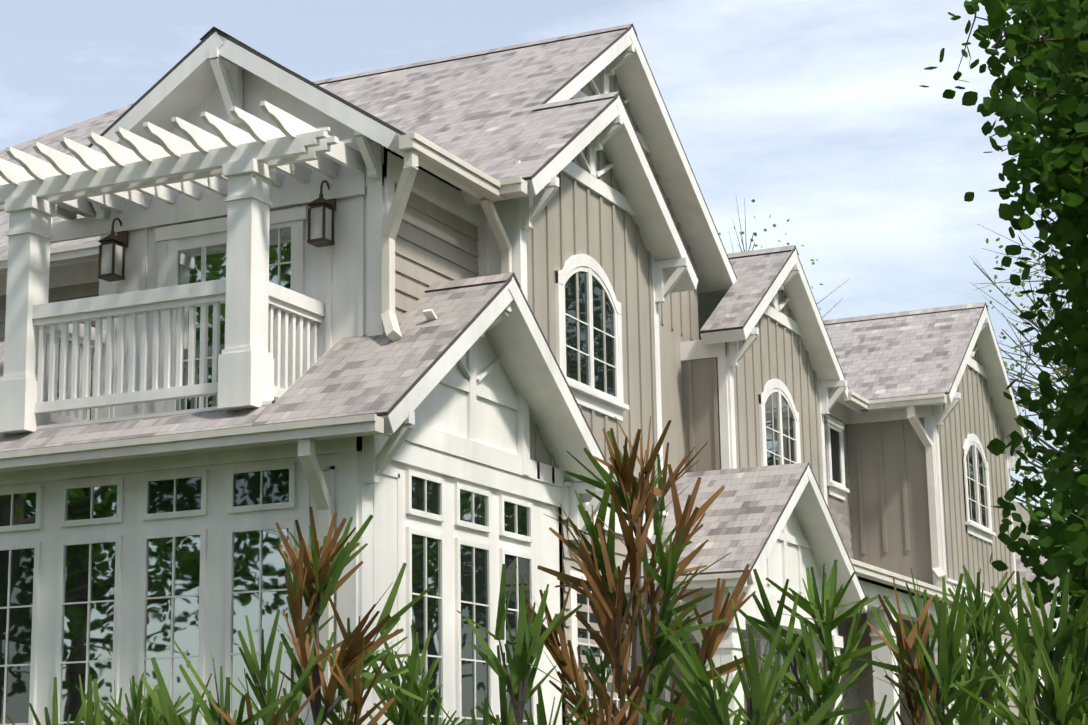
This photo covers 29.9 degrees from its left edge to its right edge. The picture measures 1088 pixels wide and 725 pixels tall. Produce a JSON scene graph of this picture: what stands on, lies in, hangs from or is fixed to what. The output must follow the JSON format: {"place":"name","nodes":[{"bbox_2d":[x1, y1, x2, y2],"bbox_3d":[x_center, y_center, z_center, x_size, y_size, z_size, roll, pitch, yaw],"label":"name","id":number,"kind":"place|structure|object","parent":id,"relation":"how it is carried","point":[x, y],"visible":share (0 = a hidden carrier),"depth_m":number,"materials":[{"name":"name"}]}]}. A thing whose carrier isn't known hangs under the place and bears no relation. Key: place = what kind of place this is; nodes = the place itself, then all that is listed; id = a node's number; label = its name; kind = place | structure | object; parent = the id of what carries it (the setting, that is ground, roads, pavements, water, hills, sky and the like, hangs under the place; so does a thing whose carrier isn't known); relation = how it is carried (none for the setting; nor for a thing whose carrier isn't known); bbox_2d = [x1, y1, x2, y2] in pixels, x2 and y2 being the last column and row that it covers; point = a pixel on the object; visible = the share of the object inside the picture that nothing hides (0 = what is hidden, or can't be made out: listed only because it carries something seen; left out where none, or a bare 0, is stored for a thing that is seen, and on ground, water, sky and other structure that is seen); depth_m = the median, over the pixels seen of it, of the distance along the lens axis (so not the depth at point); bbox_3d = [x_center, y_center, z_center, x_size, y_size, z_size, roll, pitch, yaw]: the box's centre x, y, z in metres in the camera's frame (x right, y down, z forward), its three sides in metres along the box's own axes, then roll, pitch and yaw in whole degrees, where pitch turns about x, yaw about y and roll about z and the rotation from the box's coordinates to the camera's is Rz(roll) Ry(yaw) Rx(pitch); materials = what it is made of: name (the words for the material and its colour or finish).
{"place":"outdoors","nodes":[
{"label":"outdoors","id":0,"kind":"place"},
{"bbox_2d":[0,0,1087,538],"label":"sky","id":1,"kind":"structure","parent":0,"point":[817,113],"materials":[{"name":"blue"}]},
{"label":"ground","id":2,"kind":"structure","parent":0,"visible":0},
{"bbox_2d":[6,675,125,724],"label":"shrub","id":3,"kind":"object","parent":2,"relation":"on","point":[88,715],"visible":0.98,"depth_m":3.40,"materials":[{"name":"green plant"}]},
{"bbox_2d":[75,672,206,724],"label":"shrub","id":4,"kind":"object","parent":2,"relation":"on","point":[147,715],"visible":0.73,"depth_m":4.73,"materials":[{"name":"green plant"}]},
{"bbox_2d":[141,640,322,724],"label":"shrub","id":5,"kind":"object","parent":2,"relation":"on","point":[163,703],"visible":1,"depth_m":3.12,"materials":[{"name":"green plant"}]},
{"bbox_2d":[225,507,464,724],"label":"shrub","id":6,"kind":"object","parent":2,"relation":"on","point":[315,586],"visible":0.9,"depth_m":3.82,"materials":[{"name":"green plant"}]},
{"bbox_2d":[325,624,476,724],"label":"shrub","id":7,"kind":"object","parent":2,"relation":"on","point":[414,663],"visible":0.75,"depth_m":5.33,"materials":[{"name":"green plant"}]},
{"bbox_2d":[425,564,594,724],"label":"shrub","id":8,"kind":"object","parent":2,"relation":"on","point":[518,681],"visible":1,"depth_m":3.31,"materials":[{"name":"green plant"}]},
{"bbox_2d":[0,68,1030,724],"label":"house walls","id":9,"kind":"structure","parent":2,"relation":"on","point":[880,514],"depth_m":17.96,"materials":[{"name":"beige wood"}]},
{"bbox_2d":[0,101,366,434],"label":"balcony pergola","id":10,"kind":"object","parent":9,"relation":"on","point":[239,171],"visible":0.96,"depth_m":15.99,"materials":[{"name":"white paint"}]},
{"bbox_2d":[97,218,127,281],"bbox_3d":[-3.623,-0.973,17.196,0.176,0.565,0.234,-6,-13,24],"label":"lantern","id":11,"kind":"object","parent":10,"relation":"hanging from","point":[111,264],"visible":0.96,"depth_m":17.11,"materials":[{"name":"brown metal"}]},
{"bbox_2d":[306,180,335,247],"bbox_3d":[-1.773,-1.217,16.369,0.176,0.565,0.234,-6,-13,24],"label":"lantern","id":12,"kind":"object","parent":10,"relation":"hanging from","point":[321,209],"visible":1,"depth_m":16.28,"materials":[{"name":"brown metal"}]},
{"bbox_2d":[0,132,964,724],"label":"gutters and downspouts","id":13,"kind":"object","parent":9,"relation":"attached to","point":[414,146],"visible":0.58,"depth_m":15.97,"materials":[{"name":"white paint"}]},
{"bbox_2d":[0,206,1006,724],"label":"house windows","id":14,"kind":"structure","parent":9,"relation":"in","point":[172,594],"depth_m":15.75,"materials":[{"name":"glass"}]},
{"bbox_2d":[0,23,1027,502],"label":"house roof","id":15,"kind":"structure","parent":9,"relation":"on","point":[496,113],"depth_m":19.81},
{"bbox_2d":[0,43,1028,724],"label":"house trim","id":16,"kind":"structure","parent":9,"relation":"attached to","point":[364,461],"depth_m":16.90,"materials":[{"name":"white wood"}]},
{"bbox_2d":[475,416,759,724],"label":"spiky shrub","id":17,"kind":"object","parent":2,"relation":"on","point":[633,497],"visible":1,"depth_m":3.66,"materials":[{"name":"green plant"}]},
{"bbox_2d":[560,511,949,724],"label":"wall","id":18,"kind":"structure","parent":2,"relation":"on","point":[790,557],"depth_m":20.86,"materials":[{"name":"white paint"}]},
{"bbox_2d":[625,462,949,613],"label":"porch roof","id":19,"kind":"structure","parent":18,"relation":"on","point":[748,511],"depth_m":20.04,"materials":[{"name":"grey tile"}]},
{"bbox_2d":[642,599,872,724],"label":"shrub","id":20,"kind":"object","parent":2,"relation":"on","point":[759,696],"visible":1,"depth_m":3.09,"materials":[{"name":"green plant"}]},
{"bbox_2d":[719,198,848,317],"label":"tree","id":21,"kind":"object","parent":2,"relation":"on","point":[755,233],"depth_m":65.95,"materials":[{"name":"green plant"}]},
{"bbox_2d":[728,559,903,724],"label":"shrub","id":22,"kind":"object","parent":2,"relation":"on","point":[815,609],"visible":0.83,"depth_m":4.13,"materials":[{"name":"green plant"}]},
{"bbox_2d":[852,567,1038,724],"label":"shrub","id":23,"kind":"object","parent":2,"relation":"on","point":[923,666],"visible":0.98,"depth_m":3.69,"materials":[{"name":"green plant"}]},
{"bbox_2d":[929,565,1084,724],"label":"shrub","id":24,"kind":"object","parent":2,"relation":"on","point":[980,629],"visible":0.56,"depth_m":5.23,"materials":[{"name":"green plant"}]},
{"bbox_2d":[954,571,1087,724],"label":"shrub","id":25,"kind":"object","parent":2,"relation":"on","point":[1056,701],"visible":1,"depth_m":3.40,"materials":[{"name":"green plant"}]},
{"bbox_2d":[969,224,1083,539],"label":"tree","id":26,"kind":"object","parent":2,"relation":"on","point":[1022,284],"visible":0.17,"depth_m":65.12,"materials":[{"name":"green plant"}]},
{"bbox_2d":[979,191,1087,535],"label":"tree","id":27,"kind":"object","parent":2,"relation":"on","point":[1062,371],"visible":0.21,"depth_m":50.01,"materials":[{"name":"green plant"}]},
{"bbox_2d":[1004,599,1087,724],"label":"shrub","id":28,"kind":"object","parent":2,"relation":"on","point":[1080,715],"visible":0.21,"depth_m":4.11,"materials":[{"name":"green plant"}]},
{"bbox_2d":[1022,598,1081,723],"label":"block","id":29,"kind":"structure","parent":2,"relation":"on","point":[1039,671],"depth_m":31.18,"materials":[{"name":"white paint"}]},
{"bbox_2d":[1015,546,1071,635],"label":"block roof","id":30,"kind":"structure","parent":29,"relation":"on","point":[1028,574],"depth_m":32.12,"materials":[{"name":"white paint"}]},
{"bbox_3d":[5.249,-4.081,10.293,5.864,13.813,6.861,-6,-13,24],"label":"tree","id":31,"kind":"object","parent":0,"visible":0},
{"bbox_2d":[920,0,1087,722],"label":"tree boughs","id":32,"kind":"object","parent":31,"relation":"attached to","point":[1051,65],"visible":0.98,"depth_m":9.59,"materials":[{"name":"green plant"}]}
]}

